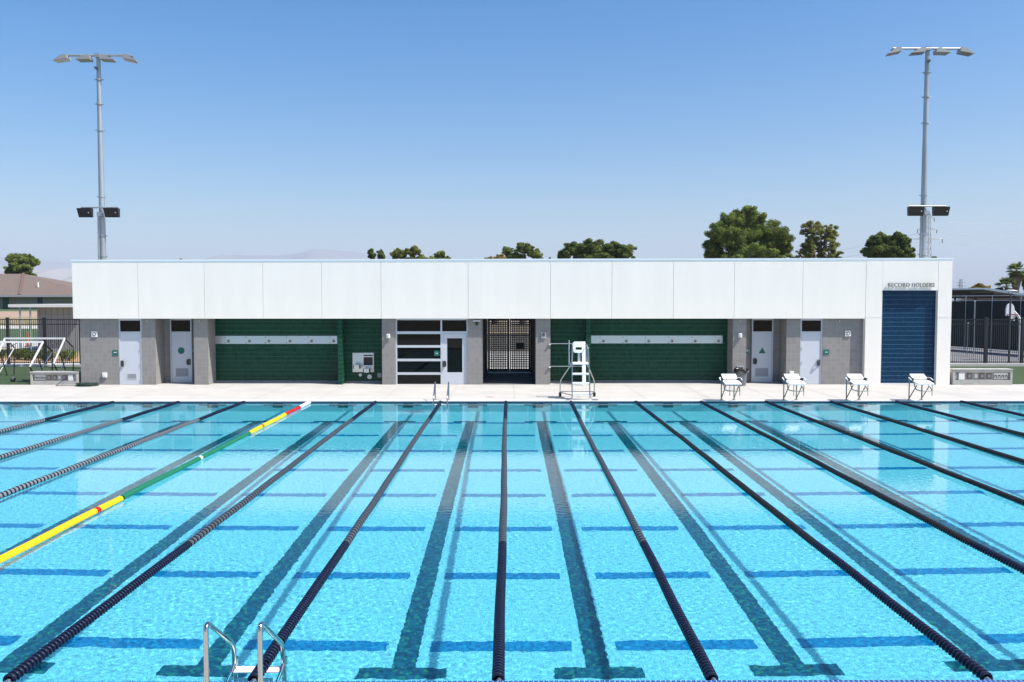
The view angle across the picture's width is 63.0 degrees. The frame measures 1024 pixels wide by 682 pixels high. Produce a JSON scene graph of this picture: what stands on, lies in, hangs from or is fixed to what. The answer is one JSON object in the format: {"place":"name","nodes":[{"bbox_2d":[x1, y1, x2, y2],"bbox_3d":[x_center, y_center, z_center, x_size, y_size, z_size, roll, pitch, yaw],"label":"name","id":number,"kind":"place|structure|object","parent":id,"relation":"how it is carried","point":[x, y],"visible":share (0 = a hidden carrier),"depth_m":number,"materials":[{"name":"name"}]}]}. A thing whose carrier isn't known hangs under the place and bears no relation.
{"place":"outdoors","nodes":[
{"label":"outdoors","id":0,"kind":"place"},
{"bbox_2d":[0,311,36,316],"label":"field","id":1,"kind":"structure","parent":0,"point":[14,313],"depth_m":109.79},
{"bbox_2d":[0,317,36,325],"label":"field","id":2,"kind":"structure","parent":0,"point":[24,321],"depth_m":95.73,"materials":[{"name":"beige soil"}]},
{"bbox_2d":[0,309,36,310],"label":"field","id":3,"kind":"structure","parent":0,"point":[17,309],"depth_m":123.46,"materials":[{"name":"green plant"}]},
{"bbox_2d":[2,253,40,275],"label":"pine tree","id":4,"kind":"object","parent":3,"relation":"on","point":[16,262],"visible":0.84,"depth_m":148.55,"materials":[{"name":"green plant"}]},
{"bbox_2d":[0,273,72,308],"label":"school building","id":5,"kind":"structure","parent":3,"relation":"on","point":[23,288],"depth_m":128.76,"materials":[{"name":"brown paint"}]},
{"bbox_2d":[2,298,8,308],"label":"door","id":6,"kind":"structure","parent":5,"relation":"in","point":[5,300],"depth_m":128.62,"materials":[{"name":"teal"}]},
{"bbox_2d":[37,298,42,303],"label":"door","id":7,"kind":"structure","parent":5,"relation":"in","point":[39,300],"depth_m":128.62,"materials":[{"name":"blue"}]},
{"bbox_2d":[0,343,37,348],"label":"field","id":8,"kind":"structure","parent":0,"point":[34,345],"depth_m":67.06,"materials":[{"name":"white"}]},
{"bbox_2d":[1,326,36,328],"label":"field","id":9,"kind":"structure","parent":0,"point":[16,327],"depth_m":87.28,"materials":[{"name":"white"}]},
{"bbox_2d":[1,329,37,340],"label":"field","id":10,"kind":"structure","parent":0,"point":[14,333],"depth_m":78.81,"materials":[{"name":"green plant"}]},
{"bbox_2d":[0,267,71,281],"bbox_3d":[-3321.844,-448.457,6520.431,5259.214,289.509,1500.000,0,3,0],"label":"hills","id":11,"kind":"structure","parent":0,"point":[63,274],"depth_m":6468.81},
{"bbox_2d":[0,356,78,361],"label":"planting bed","id":12,"kind":"object","parent":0,"point":[57,360],"depth_m":52.28,"materials":[{"name":"brown soil"}]},
{"bbox_2d":[10,349,23,359],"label":"shrub","id":13,"kind":"object","parent":12,"relation":"on","point":[18,357],"visible":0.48,"depth_m":52.78,"materials":[{"name":"green plant"}]},
{"bbox_2d":[16,348,33,359],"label":"shrub","id":14,"kind":"object","parent":12,"relation":"on","point":[24,351],"visible":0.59,"depth_m":52.74,"materials":[{"name":"green plant"}]},
{"bbox_2d":[24,350,39,359],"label":"shrub","id":15,"kind":"object","parent":12,"relation":"on","point":[28,354],"visible":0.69,"depth_m":52.34,"materials":[{"name":"green plant"}]},
{"bbox_2d":[39,351,57,359],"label":"shrub","id":16,"kind":"object","parent":12,"relation":"on","point":[54,355],"visible":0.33,"depth_m":51.93,"materials":[{"name":"green plant"}]},
{"bbox_2d":[58,349,74,359],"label":"shrub","id":17,"kind":"object","parent":12,"relation":"on","point":[63,352],"visible":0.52,"depth_m":51.75,"materials":[{"name":"green plant"}]},
{"bbox_2d":[0,363,78,363],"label":"sidewalk","id":18,"kind":"structure","parent":0,"point":[41,363],"depth_m":49.77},
{"bbox_2d":[487,319,528,331],"bbox_3d":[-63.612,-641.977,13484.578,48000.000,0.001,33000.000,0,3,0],"label":"ground","id":19,"kind":"structure","parent":0,"point":[506,325],"depth_m":131.05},
{"bbox_2d":[8,304,78,352],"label":"equipment shed","id":20,"kind":"structure","parent":19,"relation":"on","point":[56,311],"depth_m":59.84,"materials":[{"name":"grey metal"}]},
{"bbox_2d":[367,248,375,258],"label":"cypress","id":21,"kind":"object","parent":19,"relation":"on","point":[371,253],"visible":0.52,"depth_m":148.98,"materials":[{"name":"green plant"}]},
{"bbox_2d":[376,249,385,258],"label":"cypress","id":22,"kind":"object","parent":19,"relation":"on","point":[380,254],"visible":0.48,"depth_m":151.00,"materials":[{"name":"green plant"}]},
{"bbox_2d":[389,245,428,258],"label":"pine tree","id":23,"kind":"object","parent":19,"relation":"on","point":[412,252],"visible":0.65,"depth_m":138.76,"materials":[{"name":"green plant"}]},
{"bbox_2d":[429,250,450,258],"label":"pine tree","id":24,"kind":"object","parent":19,"relation":"on","point":[440,254],"visible":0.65,"depth_m":141.07,"materials":[{"name":"green plant"}]},
{"bbox_2d":[484,254,506,323],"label":"tree","id":25,"kind":"object","parent":19,"relation":"on","point":[501,256],"visible":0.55,"depth_m":134.08,"materials":[{"name":"green plant"}]},
{"bbox_2d":[0,363,1023,366],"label":"kerb","id":26,"kind":"structure","parent":19,"relation":"on","point":[951,364],"depth_m":47.74,"materials":[{"name":"concrete"}]},
{"bbox_2d":[0,317,80,363],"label":"picket fence","id":27,"kind":"object","parent":26,"relation":"on","point":[8,324],"visible":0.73,"depth_m":47.77,"materials":[{"name":"black metal"}]},
{"bbox_2d":[950,317,1023,362],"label":"picket fence","id":28,"kind":"object","parent":26,"relation":"on","point":[986,324],"visible":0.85,"depth_m":48.04,"materials":[{"name":"black metal"}]},
{"bbox_2d":[501,242,543,323],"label":"pine tree","id":29,"kind":"object","parent":19,"relation":"on","point":[522,249],"visible":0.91,"depth_m":138.74,"materials":[{"name":"green plant"}]},
{"bbox_2d":[557,238,636,258],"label":"umbrella pine","id":30,"kind":"object","parent":19,"relation":"on","point":[588,248],"visible":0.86,"depth_m":128.23,"materials":[{"name":"green plant"}]},
{"bbox_2d":[702,205,795,257],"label":"pine tree","id":31,"kind":"object","parent":19,"relation":"on","point":[745,232],"visible":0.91,"depth_m":103.62,"materials":[{"name":"green plant"}]},
{"bbox_2d":[795,220,843,257],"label":"oak tree","id":32,"kind":"object","parent":19,"relation":"on","point":[810,244],"visible":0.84,"depth_m":101.42,"materials":[{"name":"green plant"}]},
{"bbox_2d":[860,231,915,257],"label":"tree","id":33,"kind":"object","parent":19,"relation":"on","point":[896,244],"visible":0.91,"depth_m":99.09,"materials":[{"name":"green plant"}]},
{"bbox_2d":[911,214,942,257],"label":"transmission tower","id":34,"kind":"structure","parent":19,"relation":"on","point":[928,227],"depth_m":418.45,"materials":[{"name":"metal"}]},
{"bbox_2d":[969,283,990,287],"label":"tree","id":35,"kind":"object","parent":19,"relation":"on","point":[979,285],"visible":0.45,"depth_m":124.90,"materials":[{"name":"green plant"}]},
{"bbox_2d":[952,288,1023,299],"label":"shade canopy","id":36,"kind":"object","parent":19,"relation":"on","point":[968,293],"visible":0.27,"depth_m":80.86,"materials":[{"name":"grey metal"}]},
{"bbox_2d":[995,277,1018,291],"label":"palm tree","id":37,"kind":"object","parent":19,"relation":"on","point":[1007,281],"visible":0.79,"depth_m":109.64,"materials":[{"name":"green plant"}]},
{"bbox_2d":[1006,260,1023,292],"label":"palm tree","id":38,"kind":"object","parent":19,"relation":"on","point":[1018,276],"visible":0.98,"depth_m":119.64,"materials":[{"name":"green plant"}]},
{"bbox_2d":[490,351,527,370],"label":"courtyard","id":39,"kind":"structure","parent":0,"point":[509,360],"depth_m":52.47,"materials":[{"name":"grey concrete"}]},
{"bbox_2d":[490,332,528,350],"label":"courtyard wall","id":40,"kind":"structure","parent":39,"relation":"on","point":[509,340],"depth_m":62.07,"materials":[{"name":"paint"}]},
{"bbox_2d":[0,403,1023,681],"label":"water","id":41,"kind":"structure","parent":0,"point":[408,591],"depth_m":13.23,"materials":[{"name":"blue liquid"}]},
{"bbox_2d":[0,401,114,432],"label":"lane rope","id":42,"kind":"object","parent":41,"relation":"on","point":[51,417],"visible":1,"depth_m":26.99,"materials":[{"name":"dark black plastic"},{"name":"grey plastic"}]},
{"bbox_2d":[0,401,179,458],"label":"lane rope","id":43,"kind":"object","parent":41,"relation":"on","point":[17,451],"visible":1,"depth_m":23.87,"materials":[{"name":"dark black plastic"},{"name":"grey plastic"}]},
{"bbox_2d":[0,401,245,497],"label":"lane rope","id":44,"kind":"object","parent":41,"relation":"on","point":[58,473],"visible":1,"depth_m":20.25,"materials":[{"name":"dark black plastic"},{"name":"grey plastic"}]},
{"bbox_2d":[0,401,310,562],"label":"lane rope","id":45,"kind":"object","parent":41,"relation":"on","point":[12,553],"visible":1,"depth_m":16.08,"materials":[{"name":"yellow plastic"},{"name":"green plastic"},{"name":"red plastic"}]},
{"bbox_2d":[3,401,376,681],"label":"lane rope","id":46,"kind":"object","parent":41,"relation":"on","point":[38,656],"visible":1,"depth_m":11.31,"materials":[{"name":"dark black plastic"},{"name":"grey plastic"}]},
{"bbox_2d":[247,401,441,680],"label":"lane rope","id":47,"kind":"object","parent":41,"relation":"on","point":[272,651],"visible":0.99,"depth_m":11.64,"materials":[{"name":"dark black plastic"},{"name":"grey plastic"}]},
{"bbox_2d":[492,400,507,680],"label":"lane rope","id":48,"kind":"object","parent":41,"relation":"on","point":[498,668],"visible":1,"depth_m":11.25,"materials":[{"name":"dark blue plastic"},{"name":"grey plastic"}]},
{"bbox_2d":[569,400,718,679],"bbox_3d":[2.107,2.818,19.787,0.156,0.098,23.160,0,3,0],"label":"lane rope","id":49,"kind":"object","parent":41,"relation":"on","point":[699,654],"visible":1,"depth_m":11.33,"materials":[{"name":"dark blue plastic"}]},
{"bbox_2d":[634,400,992,679],"bbox_3d":[4.696,2.818,19.800,0.157,0.098,23.160,0,3,0],"label":"lane rope","id":50,"kind":"object","parent":41,"relation":"on","point":[956,653],"visible":1,"depth_m":11.41,"materials":[{"name":"dark black plastic"}]},
{"bbox_2d":[699,400,1023,574],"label":"lane rope","id":51,"kind":"object","parent":41,"relation":"on","point":[1003,559],"visible":1,"depth_m":15.40,"materials":[{"name":"black plastic"}]},
{"bbox_2d":[765,400,1023,504],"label":"lane rope","id":52,"kind":"object","parent":41,"relation":"on","point":[1013,498],"visible":1,"depth_m":19.75,"materials":[{"name":"black plastic"}]},
{"bbox_2d":[830,400,1023,463],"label":"lane rope","id":53,"kind":"object","parent":41,"relation":"on","point":[994,452],"visible":1,"depth_m":23.45,"materials":[{"name":"dark black plastic"}]},
{"bbox_2d":[895,400,1023,435],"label":"lane rope","id":54,"kind":"object","parent":41,"relation":"on","point":[965,419],"visible":1,"depth_m":26.63,"materials":[{"name":"dark black plastic"}]},
{"bbox_2d":[959,400,1023,416],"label":"lane rope","id":55,"kind":"object","parent":41,"relation":"on","point":[992,408],"visible":1,"depth_m":29.18,"materials":[{"name":"black"}]},
{"bbox_2d":[0,382,1023,399],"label":"pool deck","id":56,"kind":"structure","parent":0,"point":[253,391],"depth_m":34.55,"materials":[{"name":"concrete"}]},
{"bbox_2d":[30,371,80,384],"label":"equipment wall","id":57,"kind":"structure","parent":56,"relation":"on","point":[50,377],"depth_m":37.29,"materials":[{"name":"metal"}]},
{"bbox_2d":[75,383,98,386],"bbox_3d":[-18.737,1.910,36.782,1.036,0.144,0.668,0,3,0],"label":"garden hose","id":58,"kind":"object","parent":56,"relation":"on","point":[86,384],"visible":1,"depth_m":36.58,"materials":[{"name":"green rubber"}]},
{"bbox_2d":[5,384,1003,398],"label":"deck joints","id":59,"kind":"object","parent":56,"relation":"on","point":[449,398],"visible":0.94,"depth_m":34.51,"materials":[{"name":"grey concrete"}]},
{"bbox_2d":[71,258,953,384],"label":"pool building","id":60,"kind":"structure","parent":56,"relation":"on","point":[788,313],"depth_m":37.15,"materials":[{"name":"paint"}]},
{"bbox_2d":[91,331,97,336],"bbox_3d":[-18.604,-0.304,37.205,0.260,0.260,0.069,0,3,0],"label":"wall speaker","id":61,"kind":"object","parent":60,"relation":"attached to","point":[94,333],"depth_m":37.19,"materials":[{"name":"white plastic"}]},
{"bbox_2d":[112,350,117,355],"bbox_3d":[-17.703,0.529,37.273,0.250,0.250,0.023,0,3,0],"label":"door sign","id":62,"kind":"object","parent":60,"relation":"attached to","point":[114,352],"visible":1,"depth_m":37.27,"materials":[{"name":"teal plastic"}]},
{"bbox_2d":[120,333,140,383],"bbox_3d":[-17.032,0.791,37.315,0.907,2.306,0.192,0,3,0],"label":"door","id":63,"kind":"structure","parent":60,"relation":"in","point":[130,342],"depth_m":37.34,"materials":[{"name":"paint"}]},
{"bbox_2d":[171,333,190,381],"bbox_3d":[-15.126,0.765,38.173,0.870,2.275,0.192,0,3,0],"label":"door","id":64,"kind":"structure","parent":60,"relation":"in","point":[181,345],"depth_m":38.20,"materials":[{"name":"paint"}]},
{"bbox_2d":[215,336,336,343],"bbox_3d":[-10.783,-0.051,38.180,5.574,0.367,0.119,0,3,0],"label":"shower panel","id":65,"kind":"object","parent":60,"relation":"attached to","point":[275,339],"visible":1,"depth_m":38.19,"materials":[{"name":"metal"}]},
{"bbox_2d":[352,353,373,372],"bbox_3d":[-6.784,0.987,37.880,0.964,0.879,0.455,0,3,0],"label":"drinking fountain","id":66,"kind":"object","parent":60,"relation":"attached to","point":[363,362],"visible":1,"depth_m":38.06,"materials":[{"name":"metal"}]},
{"bbox_2d":[434,351,439,355],"bbox_3d":[-3.369,0.552,37.455,0.240,0.240,0.015,0,3,0],"label":"window sign","id":67,"kind":"object","parent":60,"relation":"attached to","point":[436,353],"visible":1,"depth_m":37.45,"materials":[{"name":"teal plastic"}]},
{"bbox_2d":[442,333,466,383],"bbox_3d":[-2.569,0.795,37.415,1.110,2.288,0.188,0,3,0],"label":"glazed door","id":68,"kind":"structure","parent":60,"relation":"in","point":[454,345],"depth_m":37.46,"materials":[{"name":"paint"}]},
{"bbox_2d":[487,319,531,372],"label":"gate","id":69,"kind":"structure","parent":60,"relation":"attached to","point":[524,331],"depth_m":43.39,"materials":[{"name":"black"}]},
{"bbox_2d":[516,343,523,348],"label":"gate sign","id":70,"kind":"object","parent":69,"relation":"attached to","point":[519,345],"visible":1,"depth_m":43.35,"materials":[{"name":"black plastic"}]},
{"bbox_2d":[541,332,545,337],"bbox_3d":[1.407,-0.264,37.292,0.240,0.280,0.089,0,3,0],"label":"alarm horn","id":71,"kind":"object","parent":60,"relation":"attached to","point":[543,334],"visible":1,"depth_m":37.27,"materials":[{"name":"white plastic"}]},
{"bbox_2d":[549,366,581,367],"bbox_3d":[2.473,1.158,37.370,1.660,0.076,0.079,0,3,0],"label":"rescue pole","id":72,"kind":"object","parent":60,"relation":"attached to","point":[564,366],"visible":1,"depth_m":37.34,"materials":[{"name":"metal"}]},
{"bbox_2d":[591,336,722,342],"bbox_3d":[6.638,-0.070,38.262,6.029,0.357,0.119,0,3,0],"label":"shower panel","id":73,"kind":"object","parent":60,"relation":"attached to","point":[656,339],"visible":1,"depth_m":38.27,"materials":[{"name":"metal"}]},
{"bbox_2d":[752,333,771,381],"bbox_3d":[11.482,0.759,38.299,0.864,2.275,0.192,0,3,0],"label":"door","id":74,"kind":"structure","parent":60,"relation":"in","point":[762,342],"depth_m":38.33,"materials":[{"name":"paint"}]},
{"bbox_2d":[801,333,820,383],"bbox_3d":[13.407,0.784,37.458,0.867,2.306,0.192,0,3,0],"label":"door","id":75,"kind":"structure","parent":60,"relation":"in","point":[811,342],"depth_m":37.49,"materials":[{"name":"paint"}]},
{"bbox_2d":[824,349,828,354],"bbox_3d":[14.086,0.498,37.421,0.250,0.250,0.023,0,3,0],"label":"door sign","id":76,"kind":"object","parent":60,"relation":"attached to","point":[826,351],"visible":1,"depth_m":37.41,"materials":[{"name":"teal plastic"}]},
{"bbox_2d":[845,331,850,335],"bbox_3d":[15.031,-0.335,37.362,0.260,0.260,0.069,0,3,0],"label":"wall speaker","id":77,"kind":"object","parent":60,"relation":"attached to","point":[847,333],"depth_m":37.34,"materials":[{"name":"white plastic"}]},
{"bbox_2d":[888,283,934,286],"bbox_3d":[17.691,-2.483,37.002,2.058,0.181,0.050,0,3,0],"label":"sign lettering","id":78,"kind":"object","parent":60,"relation":"attached to","point":[926,284],"visible":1,"depth_m":36.98,"materials":[{"name":"silver metal"}]},
{"bbox_2d":[559,340,597,399],"bbox_3d":[2.559,1.086,32.090,1.440,2.239,1.362,0,3,0],"label":"lifeguard chair","id":79,"kind":"object","parent":56,"relation":"on","point":[578,344],"visible":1,"depth_m":32.04,"materials":[{"name":"silver metal"}]},
{"bbox_2d":[582,342,585,384],"bbox_3d":[3.192,0.998,37.176,0.160,1.930,0.413,0,3,0],"label":"rescue board","id":80,"kind":"object","parent":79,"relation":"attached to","point":[583,368],"visible":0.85,"depth_m":37.11,"materials":[{"name":"white plastic"}]},
{"bbox_2d":[734,368,748,385],"bbox_3d":[10.155,1.583,37.023,0.642,0.765,0.642,0,3,0],"label":"trash can","id":81,"kind":"object","parent":56,"relation":"on","point":[741,373],"visible":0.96,"depth_m":36.80,"materials":[{"name":"grey plastic"}]},
{"bbox_2d":[950,368,1012,384],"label":"equipment wall","id":82,"kind":"structure","parent":56,"relation":"on","point":[981,376],"depth_m":37.29,"materials":[{"name":"concrete"}]},
{"bbox_2d":[0,249,1023,299],"bbox_3d":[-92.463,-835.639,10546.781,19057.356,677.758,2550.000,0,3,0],"label":"mountains","id":83,"kind":"structure","parent":0,"point":[322,254],"depth_m":10655.46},
{"bbox_2d":[0,366,1023,384],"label":"lawn","id":84,"kind":"structure","parent":0,"point":[22,375],"depth_m":43.93,"materials":[{"name":"green plant"}]},
{"bbox_2d":[0,341,52,371],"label":"water polo goal","id":85,"kind":"object","parent":84,"relation":"on","point":[38,350],"visible":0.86,"depth_m":39.30,"materials":[{"name":"white paint"}]},
{"bbox_2d":[0,338,73,375],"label":"water polo goal","id":86,"kind":"object","parent":84,"relation":"on","point":[58,352],"visible":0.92,"depth_m":41.49,"materials":[{"name":"white paint"}]},
{"bbox_2d":[53,53,138,259],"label":"light mast","id":87,"kind":"object","parent":84,"relation":"on","point":[103,212],"visible":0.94,"depth_m":44.86,"materials":[{"name":"metal"}]},
{"bbox_2d":[885,46,974,257],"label":"light mast","id":88,"kind":"object","parent":84,"relation":"on","point":[922,211],"visible":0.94,"depth_m":45.06,"materials":[{"name":"metal"}]},
{"bbox_2d":[0,0,1023,290],"label":"sky","id":89,"kind":"structure","parent":0,"point":[463,129],"materials":[{"name":"blue"}]},
{"bbox_2d":[956,279,964,287],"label":"transmission tower","id":90,"kind":"structure","parent":0,"point":[960,285],"depth_m":899.72,"materials":[{"name":"metal"}]},
{"bbox_2d":[950,346,1023,362],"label":"court","id":91,"kind":"object","parent":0,"point":[959,354],"depth_m":57.20,"materials":[{"name":"concrete"}]},
{"bbox_2d":[973,301,975,336],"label":"court pole","id":92,"kind":"object","parent":91,"relation":"on","point":[974,318],"visible":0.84,"depth_m":56.11,"materials":[{"name":"metal"}]},
{"bbox_2d":[951,295,1023,352],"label":"windscreen fence","id":93,"kind":"object","parent":91,"relation":"on","point":[990,309],"visible":0.37,"depth_m":61.26,"materials":[{"name":"metal"}]},
{"bbox_2d":[1004,290,1016,362],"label":"pathway lamp","id":94,"kind":"object","parent":91,"relation":"on","point":[1010,298],"visible":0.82,"depth_m":50.10,"materials":[{"name":"grey metal"}]},
{"bbox_2d":[1005,303,1020,359],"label":"basketball hoop","id":95,"kind":"object","parent":91,"relation":"on","point":[1013,312],"visible":0.81,"depth_m":52.48,"materials":[{"name":"white"}]},
{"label":"pool floor","id":96,"kind":"structure","parent":0,"visible":0},
{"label":"pool wall","id":97,"kind":"structure","parent":96,"relation":"on","visible":0},
{"bbox_2d":[0,401,1023,402],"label":"pool gutter","id":98,"kind":"object","parent":97,"relation":"on","point":[595,402],"depth_m":31.37,"materials":[{"name":"tile"}]},
{"bbox_2d":[0,399,1023,401],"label":"pool coping","id":99,"kind":"object","parent":98,"relation":"on","point":[539,400],"visible":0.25,"depth_m":31.43,"materials":[{"name":"concrete"}]},
{"bbox_2d":[203,621,286,681],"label":"pool ladder","id":100,"kind":"object","parent":99,"relation":"attached to","point":[262,625],"visible":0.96,"depth_m":8.06,"materials":[{"name":"silver metal"}]},
{"bbox_2d":[432,382,449,404],"bbox_3d":[-2.647,2.475,31.243,0.628,1.846,0.919,0,3,0],"label":"pool ladder","id":101,"kind":"object","parent":99,"relation":"attached to","point":[434,391],"visible":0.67,"depth_m":31.17,"materials":[{"name":"silver metal"}]},
{"bbox_2d":[174,680,1023,681],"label":"pool edge tiles","id":102,"kind":"object","parent":99,"relation":"on","point":[675,681],"depth_m":8.21,"materials":[{"name":"tile"}]},
{"bbox_2d":[719,374,742,399],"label":"starting block","id":103,"kind":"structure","parent":99,"relation":"on","point":[734,382],"depth_m":31.24,"materials":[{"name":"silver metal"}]},
{"bbox_2d":[782,374,805,399],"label":"starting block","id":104,"kind":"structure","parent":99,"relation":"on","point":[796,382],"depth_m":31.18,"materials":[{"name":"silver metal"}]},
{"bbox_2d":[844,374,869,399],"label":"starting block","id":105,"kind":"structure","parent":99,"relation":"on","point":[859,382],"depth_m":31.23,"materials":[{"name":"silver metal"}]},
{"bbox_2d":[907,374,933,399],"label":"starting block","id":106,"kind":"structure","parent":99,"relation":"on","point":[922,382],"depth_m":31.25,"materials":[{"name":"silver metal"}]}
]}

